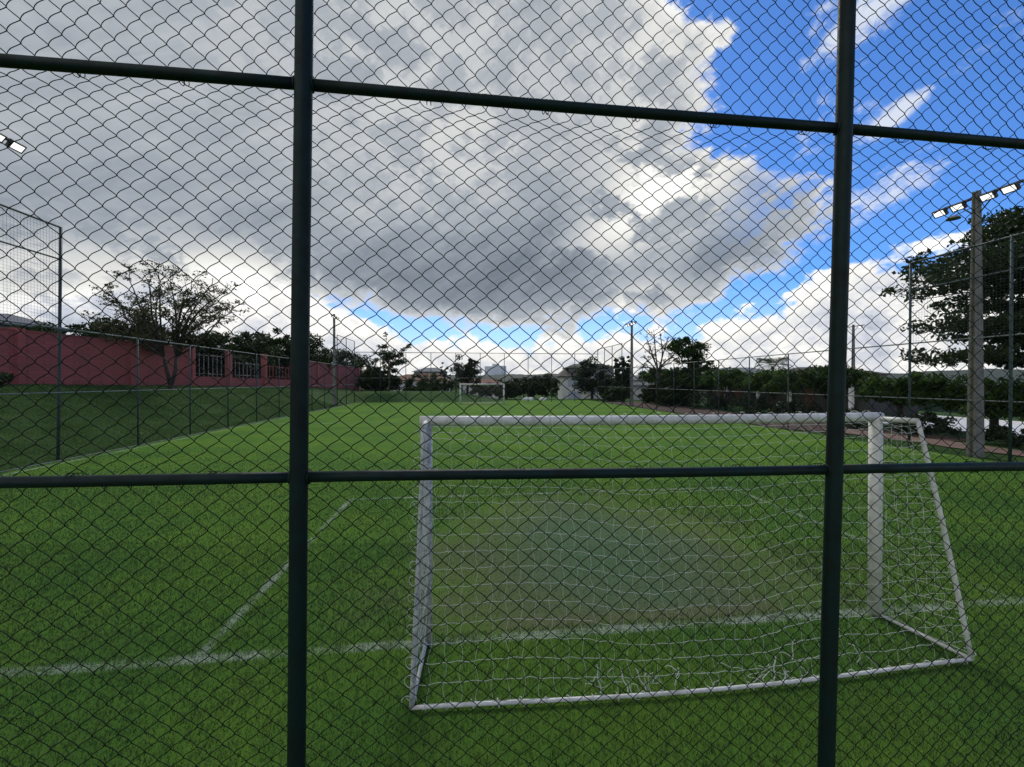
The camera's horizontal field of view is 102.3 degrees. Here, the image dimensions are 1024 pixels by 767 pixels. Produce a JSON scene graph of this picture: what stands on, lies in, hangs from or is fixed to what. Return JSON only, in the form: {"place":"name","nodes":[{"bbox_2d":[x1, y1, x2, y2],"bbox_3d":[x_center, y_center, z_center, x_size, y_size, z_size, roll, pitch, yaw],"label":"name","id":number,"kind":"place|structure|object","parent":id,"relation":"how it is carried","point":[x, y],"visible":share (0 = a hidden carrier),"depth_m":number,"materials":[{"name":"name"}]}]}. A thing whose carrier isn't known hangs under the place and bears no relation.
{"place":"outdoors","nodes":[
{"label":"outdoors","id":0,"kind":"place"},
{"bbox_2d":[0,400,1023,766],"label":"pitch","id":1,"kind":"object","parent":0,"point":[280,438],"visible":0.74,"depth_m":4.78,"materials":[{"name":"green plant"}]},
{"bbox_2d":[355,352,596,402],"bbox_3d":[-3.954,-0.647,51.302,30.121,6.336,0.072,0,0,-7],"label":"end fence","id":2,"kind":"object","parent":1,"relation":"on","point":[470,381],"visible":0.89,"depth_m":51.05,"materials":[{"name":"metal"}]},
{"bbox_2d":[460,384,504,403],"bbox_3d":[-3.498,1.195,48.140,5.190,2.383,1.421,0,0,-7],"label":"football goal","id":3,"kind":"object","parent":1,"relation":"on","point":[482,394],"visible":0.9,"depth_m":47.72,"materials":[{"name":"white paint"}]},
{"bbox_2d":[0,0,1023,766],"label":"chain link fence","id":4,"kind":"object","parent":1,"relation":"on","point":[298,476],"visible":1,"depth_m":1.43,"materials":[{"name":"black metal"}]},
{"bbox_2d":[401,410,975,711],"bbox_3d":[1.635,1.445,3.866,5.103,2.294,1.041,0,0,-7],"label":"football goal","id":5,"kind":"object","parent":1,"relation":"on","point":[421,572],"visible":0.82,"depth_m":3.93,"materials":[{"name":"white paint"}]},
{"bbox_2d":[0,443,1023,766],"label":"grass","id":6,"kind":"structure","parent":0,"point":[396,615],"depth_m":4.54,"materials":[{"name":"green plant"}]},
{"bbox_2d":[0,383,1023,471],"bbox_3d":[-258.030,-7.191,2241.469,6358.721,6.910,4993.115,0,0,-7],"label":"ground","id":7,"kind":"structure","parent":0,"point":[398,397],"depth_m":22.44,"materials":[{"name":"green plant"}]},
{"bbox_2d":[0,372,14,386],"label":"bush","id":8,"kind":"object","parent":7,"relation":"on","point":[7,377],"visible":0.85,"depth_m":21.00,"materials":[{"name":"green plant"}]},
{"bbox_2d":[0,133,26,153],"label":"light pole","id":9,"kind":"object","parent":7,"relation":"on","point":[16,146],"visible":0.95,"depth_m":12.49,"materials":[{"name":"concrete"}]},
{"bbox_2d":[10,324,35,330],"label":"leafy tree","id":10,"kind":"object","parent":7,"relation":"on","point":[26,327],"depth_m":27.20,"materials":[{"name":"green plant"}]},
{"bbox_2d":[0,314,68,333],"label":"house","id":11,"kind":"structure","parent":7,"relation":"on","point":[13,318],"depth_m":36.42,"materials":[{"name":"grey glass"}]},
{"bbox_2d":[31,320,143,341],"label":"leafy tree","id":12,"kind":"object","parent":7,"relation":"on","point":[86,334],"visible":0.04,"depth_m":30.95,"materials":[{"name":"green plant"}]},
{"bbox_2d":[64,317,179,345],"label":"leafy tree","id":13,"kind":"object","parent":7,"relation":"on","point":[76,326],"visible":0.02,"depth_m":33.44,"materials":[{"name":"green plant"}]},
{"bbox_2d":[81,259,249,388],"bbox_3d":[-26.090,-4.254,30.837,12.964,9.957,7.007,0,0,6],"label":"spreading tree","id":14,"kind":"object","parent":7,"relation":"on","point":[139,331],"visible":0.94,"depth_m":30.42,"materials":[{"name":"green plant"}]},
{"bbox_2d":[1,403,352,472],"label":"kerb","id":15,"kind":"structure","parent":7,"relation":"on","point":[141,444],"depth_m":15.84,"materials":[{"name":"concrete"}]},
{"bbox_2d":[0,203,354,467],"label":"perimeter fence","id":16,"kind":"object","parent":7,"relation":"on","point":[59,328],"visible":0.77,"depth_m":14.18,"materials":[{"name":"metal"}]},
{"bbox_2d":[0,327,359,390],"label":"red wall","id":17,"kind":"structure","parent":7,"relation":"on","point":[46,360],"depth_m":28.22,"materials":[{"name":"red brick"}]},
{"bbox_2d":[163,330,253,376],"bbox_3d":[-31.941,-2.545,41.889,10.020,6.290,6.130,0,0,-7],"label":"leafy tree","id":18,"kind":"object","parent":7,"relation":"on","point":[208,341],"visible":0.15,"depth_m":40.96,"materials":[{"name":"green plant"}]},
{"bbox_2d":[196,348,252,377],"bbox_3d":[-29.703,-1.539,41.186,7.183,4.250,3.783,0,0,-7],"label":"bush","id":19,"kind":"object","parent":7,"relation":"on","point":[234,358],"visible":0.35,"depth_m":40.37,"materials":[{"name":"green plant"}]},
{"bbox_2d":[184,331,287,378],"bbox_3d":[-31.603,-2.657,46.214,11.499,6.580,7.250,0,0,-7],"label":"leafy tree","id":20,"kind":"object","parent":7,"relation":"on","point":[271,351],"visible":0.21,"depth_m":45.61,"materials":[{"name":"green plant"}]},
{"bbox_2d":[245,356,278,378],"bbox_3d":[-30.268,-1.540,47.120,7.114,4.364,3.529,0,0,-7],"label":"bush","id":21,"kind":"object","parent":7,"relation":"on","point":[271,372],"visible":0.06,"depth_m":46.71,"materials":[{"name":"green plant"}]},
{"bbox_2d":[219,330,313,378],"bbox_3d":[-30.873,-2.793,50.059,13.180,6.921,8.184,0,0,-7],"label":"leafy tree","id":22,"kind":"object","parent":7,"relation":"on","point":[285,352],"visible":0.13,"depth_m":50.24,"materials":[{"name":"green plant"}]},
{"bbox_2d":[247,328,332,379],"bbox_3d":[-30.113,-3.196,53.616,12.213,8.024,9.210,0,0,-35],"label":"leafy tree","id":23,"kind":"object","parent":7,"relation":"on","point":[323,359],"visible":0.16,"depth_m":53.55,"materials":[{"name":"green plant"}]},
{"bbox_2d":[284,333,361,367],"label":"leafy tree","id":24,"kind":"object","parent":7,"relation":"on","point":[342,354],"visible":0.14,"depth_m":61.91,"materials":[{"name":"green plant"}]},
{"bbox_2d":[330,314,339,405],"bbox_3d":[-18.480,-2.290,43.059,0.414,9.900,2.413,0,0,-7],"label":"light pole","id":25,"kind":"object","parent":7,"relation":"on","point":[334,369],"visible":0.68,"depth_m":42.97,"materials":[{"name":"concrete"}]},
{"bbox_2d":[332,348,377,375],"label":"leafy tree","id":26,"kind":"object","parent":7,"relation":"on","point":[362,367],"visible":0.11,"depth_m":72.22,"materials":[{"name":"green plant"}]},
{"bbox_2d":[355,367,386,390],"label":"bush","id":27,"kind":"object","parent":7,"relation":"on","point":[364,376],"visible":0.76,"depth_m":59.44,"materials":[{"name":"green plant"}]},
{"bbox_2d":[375,365,402,390],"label":"bush","id":28,"kind":"object","parent":7,"relation":"on","point":[395,385],"visible":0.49,"depth_m":60.61,"materials":[{"name":"green plant"}]},
{"bbox_2d":[371,331,411,390],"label":"scraggly tree","id":29,"kind":"object","parent":7,"relation":"on","point":[395,362],"visible":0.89,"depth_m":56.80,"materials":[{"name":"green plant"}]},
{"bbox_2d":[393,374,429,390],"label":"house","id":30,"kind":"structure","parent":7,"relation":"on","point":[406,376],"depth_m":92.22,"materials":[{"name":"beige tile"}]},
{"bbox_2d":[402,373,426,390],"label":"bush","id":31,"kind":"object","parent":7,"relation":"on","point":[422,378],"visible":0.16,"depth_m":71.69,"materials":[{"name":"green plant"}]},
{"bbox_2d":[407,385,437,390],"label":"bush","id":32,"kind":"object","parent":7,"relation":"on","point":[413,388],"visible":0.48,"depth_m":61.08,"materials":[{"name":"green plant"}]},
{"bbox_2d":[412,368,448,377],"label":"house","id":33,"kind":"structure","parent":7,"relation":"on","point":[428,370],"depth_m":130.45,"materials":[{"name":"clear glass"}]},
{"bbox_2d":[423,372,439,390],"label":"tree","id":34,"kind":"object","parent":7,"relation":"on","point":[433,375],"visible":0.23,"depth_m":73.37,"materials":[{"name":"green plant"}]},
{"bbox_2d":[420,373,450,390],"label":"house","id":35,"kind":"structure","parent":7,"relation":"on","point":[428,375],"depth_m":100.19,"materials":[{"name":"beige tile"}]},
{"bbox_2d":[423,379,453,390],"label":"bush","id":36,"kind":"object","parent":7,"relation":"on","point":[441,386],"visible":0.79,"depth_m":59.23,"materials":[{"name":"green plant"}]},
{"bbox_2d":[439,362,450,390],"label":"tree","id":37,"kind":"object","parent":7,"relation":"on","point":[440,372],"visible":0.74,"depth_m":65.72,"materials":[{"name":"green plant"}]},
{"bbox_2d":[449,354,481,393],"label":"tree","id":38,"kind":"object","parent":7,"relation":"on","point":[465,377],"visible":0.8,"depth_m":60.42,"materials":[{"name":"green plant"}]},
{"bbox_2d":[462,379,502,398],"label":"house","id":39,"kind":"structure","parent":7,"relation":"on","point":[464,388],"depth_m":95.05,"materials":[{"name":"beige tile"}]},
{"bbox_2d":[469,382,499,396],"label":"bush","id":40,"kind":"object","parent":7,"relation":"on","point":[484,387],"visible":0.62,"depth_m":59.20,"materials":[{"name":"green plant"}]},
{"bbox_2d":[485,366,492,374],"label":"apartment tower","id":41,"kind":"structure","parent":7,"relation":"on","point":[487,368],"depth_m":899.87,"materials":[{"name":"grey concrete"}]},
{"bbox_2d":[492,364,498,374],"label":"apartment tower","id":42,"kind":"structure","parent":7,"relation":"on","point":[496,370],"depth_m":929.96,"materials":[{"name":"grey concrete"}]},
{"bbox_2d":[499,366,505,374],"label":"apartment tower","id":43,"kind":"structure","parent":7,"relation":"on","point":[501,370],"depth_m":959.96,"materials":[{"name":"grey concrete"}]},
{"bbox_2d":[492,380,520,398],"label":"bush","id":44,"kind":"object","parent":7,"relation":"on","point":[515,392],"visible":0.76,"depth_m":59.39,"materials":[{"name":"green plant"}]},
{"bbox_2d":[513,377,539,396],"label":"tree","id":45,"kind":"object","parent":7,"relation":"on","point":[529,386],"visible":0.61,"depth_m":61.93,"materials":[{"name":"green plant"}]},
{"bbox_2d":[527,373,559,397],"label":"tree","id":46,"kind":"object","parent":7,"relation":"on","point":[541,390],"visible":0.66,"depth_m":63.38,"materials":[{"name":"green plant"}]},
{"bbox_2d":[555,364,613,398],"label":"white house","id":47,"kind":"structure","parent":7,"relation":"on","point":[562,375],"depth_m":82.01,"materials":[{"name":"white paint"}]},
{"bbox_2d":[568,379,576,386],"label":"window","id":48,"kind":"structure","parent":47,"relation":"in","point":[569,383],"depth_m":81.96,"materials":[{"name":"grey glass"}]},
{"bbox_2d":[568,392,580,398],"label":"window","id":49,"kind":"structure","parent":47,"relation":"in","point":[577,394],"depth_m":81.98,"materials":[{"name":"grey glass"}]},
{"bbox_2d":[570,356,613,398],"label":"tree","id":50,"kind":"object","parent":7,"relation":"on","point":[583,374],"visible":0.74,"depth_m":60.93,"materials":[{"name":"green plant"}]},
{"bbox_2d":[598,377,619,398],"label":"bush","id":51,"kind":"object","parent":7,"relation":"on","point":[608,382],"visible":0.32,"depth_m":57.59,"materials":[{"name":"green plant"}]},
{"bbox_2d":[600,385,628,400],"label":"bush","id":52,"kind":"object","parent":7,"relation":"on","point":[621,393],"visible":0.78,"depth_m":53.36,"materials":[{"name":"green plant"}]},
{"bbox_2d":[614,357,620,385],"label":"cypress","id":53,"kind":"object","parent":7,"relation":"on","point":[617,373],"visible":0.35,"depth_m":67.73,"materials":[{"name":"green plant"}]},
{"bbox_2d":[618,356,628,398],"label":"cypress","id":54,"kind":"object","parent":7,"relation":"on","point":[622,377],"visible":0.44,"depth_m":67.68,"materials":[{"name":"green plant"}]},
{"bbox_2d":[625,356,629,398],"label":"cypress","id":55,"kind":"object","parent":7,"relation":"on","point":[627,371],"visible":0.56,"depth_m":67.67,"materials":[{"name":"green plant"}]},
{"bbox_2d":[633,385,649,399],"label":"garden wall","id":56,"kind":"structure","parent":7,"relation":"on","point":[638,391],"depth_m":58.01,"materials":[{"name":"grey concrete"}]},
{"bbox_2d":[633,375,665,397],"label":"house","id":57,"kind":"structure","parent":7,"relation":"on","point":[636,381],"depth_m":77.99,"materials":[{"name":"white paint"}]},
{"bbox_2d":[638,385,661,402],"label":"bush","id":58,"kind":"object","parent":7,"relation":"on","point":[647,392],"visible":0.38,"depth_m":49.17,"materials":[{"name":"green plant"}]},
{"bbox_2d":[638,368,668,402],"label":"clipped tree","id":59,"kind":"object","parent":7,"relation":"on","point":[646,376],"visible":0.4,"depth_m":47.45,"materials":[{"name":"green plant"}]},
{"bbox_2d":[657,336,717,404],"bbox_3d":[19.299,-1.251,45.234,6.908,7.808,4.953,0,0,-7],"label":"tree","id":60,"kind":"object","parent":7,"relation":"on","point":[673,346],"visible":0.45,"depth_m":44.27,"materials":[{"name":"green plant"}]},
{"bbox_2d":[661,371,713,405],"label":"clipped tree","id":61,"kind":"object","parent":7,"relation":"on","point":[689,384],"visible":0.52,"depth_m":42.18,"materials":[{"name":"green plant"}]},
{"bbox_2d":[360,373,1023,396],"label":"wood","id":62,"kind":"object","parent":7,"relation":"on","point":[959,377],"visible":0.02,"depth_m":166.77,"materials":[{"name":"green plant"}]},
{"bbox_2d":[698,366,754,409],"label":"clipped tree","id":63,"kind":"object","parent":7,"relation":"on","point":[733,381],"visible":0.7,"depth_m":36.40,"materials":[{"name":"green plant"}]},
{"bbox_2d":[699,367,760,395],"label":"house","id":64,"kind":"structure","parent":7,"relation":"on","point":[742,369],"depth_m":80.73,"materials":[{"name":"clear glass"}]},
{"bbox_2d":[728,395,771,413],"bbox_3d":[19.265,1.795,33.355,2.916,1.836,4.543,0,0,-7],"label":"shrub","id":65,"kind":"object","parent":7,"relation":"on","point":[759,408],"visible":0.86,"depth_m":32.98,"materials":[{"name":"green plant"}]},
{"bbox_2d":[741,368,804,413],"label":"clipped tree","id":66,"kind":"object","parent":7,"relation":"on","point":[765,382],"visible":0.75,"depth_m":31.30,"materials":[{"name":"green plant"}]},
{"bbox_2d":[753,357,794,373],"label":"palm tree","id":67,"kind":"object","parent":7,"relation":"on","point":[766,360],"visible":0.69,"depth_m":51.65,"materials":[{"name":"green plant"}]},
{"bbox_2d":[597,232,1023,461],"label":"perimeter fence","id":68,"kind":"object","parent":7,"relation":"on","point":[1010,334],"visible":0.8,"depth_m":15.16,"materials":[{"name":"metal"}]},
{"bbox_2d":[707,384,917,415],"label":"service block","id":69,"kind":"structure","parent":7,"relation":"on","point":[861,406],"depth_m":34.91,"materials":[{"name":"concrete"}]},
{"bbox_2d":[716,387,721,400],"bbox_3d":[24.134,1.336,48.082,0.047,2.000,1.000,0,0,-7],"label":"door","id":70,"kind":"structure","parent":69,"relation":"in","point":[720,390],"depth_m":47.97,"materials":[{"name":"ceramic"}]},
{"bbox_2d":[735,387,741,399],"bbox_3d":[24.517,1.352,44.754,0.047,2.000,1.100,0,0,-7],"label":"door","id":71,"kind":"structure","parent":69,"relation":"in","point":[738,394],"depth_m":44.65,"materials":[{"name":"ceramic"}]},
{"bbox_2d":[805,388,813,408],"bbox_3d":[25.561,1.395,35.513,0.087,2.000,0.900,0,0,-7],"label":"door","id":72,"kind":"structure","parent":69,"relation":"in","point":[807,391],"depth_m":35.56,"materials":[{"name":"ceramic"}]},
{"bbox_2d":[784,365,879,411],"bbox_3d":[20.768,0.671,27.078,4.430,4.136,5.490,0,0,-7],"label":"clipped tree","id":73,"kind":"object","parent":7,"relation":"on","point":[810,374],"visible":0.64,"depth_m":26.43,"materials":[{"name":"green plant"}]},
{"bbox_2d":[783,367,889,381],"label":"house","id":74,"kind":"structure","parent":7,"relation":"on","point":[881,374],"depth_m":70.21,"materials":[{"name":"tile"}]},
{"bbox_2d":[848,325,862,368],"bbox_3d":[37.983,-1.954,45.986,0.454,9.200,2.600,0,0,-7],"label":"light pole","id":75,"kind":"object","parent":7,"relation":"on","point":[853,346],"visible":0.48,"depth_m":45.90,"materials":[{"name":"concrete"}]},
{"bbox_2d":[854,370,959,415],"bbox_3d":[21.566,1.002,22.784,4.003,3.514,4.952,0,0,18],"label":"clipped tree","id":76,"kind":"object","parent":7,"relation":"on","point":[898,386],"visible":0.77,"depth_m":21.70,"materials":[{"name":"green plant"}]},
{"bbox_2d":[878,205,1023,369],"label":"layered tree","id":77,"kind":"object","parent":7,"relation":"on","point":[1006,221],"visible":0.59,"depth_m":17.61,"materials":[{"name":"green plant"}]},
{"bbox_2d":[918,385,1021,416],"bbox_3d":[33.469,1.743,21.980,0.115,3.230,24.070,0,0,-7],"label":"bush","id":78,"kind":"object","parent":7,"relation":"on","point":[934,409],"depth_m":31.56,"materials":[{"name":"green plant"}]},
{"bbox_2d":[927,377,1023,425],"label":"clipped tree","id":79,"kind":"object","parent":7,"relation":"on","point":[996,391],"visible":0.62,"depth_m":18.48,"materials":[{"name":"green plant"}]},
{"bbox_2d":[931,179,1023,457],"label":"light pole","id":80,"kind":"object","parent":7,"relation":"on","point":[974,365],"visible":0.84,"depth_m":14.12,"materials":[{"name":"concrete"}]},
{"bbox_2d":[945,207,971,220],"bbox_3d":[15.752,-5.989,14.589,0.400,0.263,0.652,0,0,-7],"label":"bowl lamp","id":81,"kind":"object","parent":80,"relation":"attached to","point":[954,217],"visible":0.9,"depth_m":14.64,"materials":[{"name":"metal"}]},
{"bbox_2d":[985,425,1023,446],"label":"shrub","id":82,"kind":"object","parent":7,"relation":"on","point":[1004,431],"visible":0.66,"depth_m":16.54,"materials":[{"name":"green plant"}]},
{"bbox_2d":[0,0,1023,375],"label":"sky","id":83,"kind":"structure","parent":0,"point":[32,19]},
{"bbox_2d":[285,369,1023,384],"bbox_3d":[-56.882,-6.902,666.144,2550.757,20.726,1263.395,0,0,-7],"label":"hills","id":84,"kind":"structure","parent":0,"point":[998,373],"depth_m":410.64,"materials":[{"name":"green plant"}]},
{"bbox_2d":[605,402,965,440],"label":"dirt","id":85,"kind":"structure","parent":0,"point":[681,410],"depth_m":25.16,"materials":[{"name":"red soil"}]},
{"bbox_2d":[625,321,636,405],"bbox_3d":[12.478,-1.941,43.202,0.424,9.200,2.413,0,0,-7],"label":"light pole","id":86,"kind":"object","parent":85,"relation":"on","point":[632,323],"visible":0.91,"depth_m":43.12,"materials":[{"name":"concrete"}]},
{"bbox_2d":[633,326,677,404],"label":"bare tree","id":87,"kind":"object","parent":85,"relation":"on","point":[656,363],"visible":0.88,"depth_m":45.96,"materials":[{"name":"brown plant"}]},
{"bbox_2d":[655,387,692,405],"bbox_3d":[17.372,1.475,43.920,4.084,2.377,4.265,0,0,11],"label":"bush","id":88,"kind":"object","parent":85,"relation":"on","point":[660,395],"visible":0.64,"depth_m":43.12,"materials":[{"name":"green plant"}]},
{"bbox_2d":[686,390,728,408],"bbox_3d":[18.430,1.644,38.881,3.677,2.087,3.782,0,0,29],"label":"shrub","id":89,"kind":"object","parent":85,"relation":"on","point":[701,394],"visible":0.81,"depth_m":38.21,"materials":[{"name":"green plant"}]},
{"bbox_2d":[768,398,823,413],"bbox_3d":[19.445,1.858,28.529,2.941,1.753,2.932,0,0,-27],"label":"shrub","id":90,"kind":"object","parent":85,"relation":"on","point":[793,407],"visible":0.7,"depth_m":28.31,"materials":[{"name":"green plant"}]},
{"bbox_2d":[825,407,888,428],"bbox_3d":[19.142,2.009,23.039,2.081,1.500,3.513,0,0,-7],"label":"shrub","id":91,"kind":"object","parent":85,"relation":"on","point":[857,424],"visible":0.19,"depth_m":22.42,"materials":[{"name":"green plant"}]},
{"bbox_2d":[885,411,961,435],"bbox_3d":[19.651,2.034,19.897,2.352,1.480,2.908,0,0,23],"label":"shrub","id":92,"kind":"object","parent":85,"relation":"on","point":[935,421],"visible":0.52,"depth_m":19.36,"materials":[{"name":"green plant"}]},
{"bbox_2d":[824,429,1023,455],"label":"path","id":93,"kind":"structure","parent":0,"point":[962,445],"depth_m":17.29,"materials":[{"name":"grey concrete"}]},
{"bbox_2d":[883,414,1023,435],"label":"pavement","id":94,"kind":"structure","parent":0,"point":[1015,424],"depth_m":25.14,"materials":[{"name":"grey concrete"}]}
]}

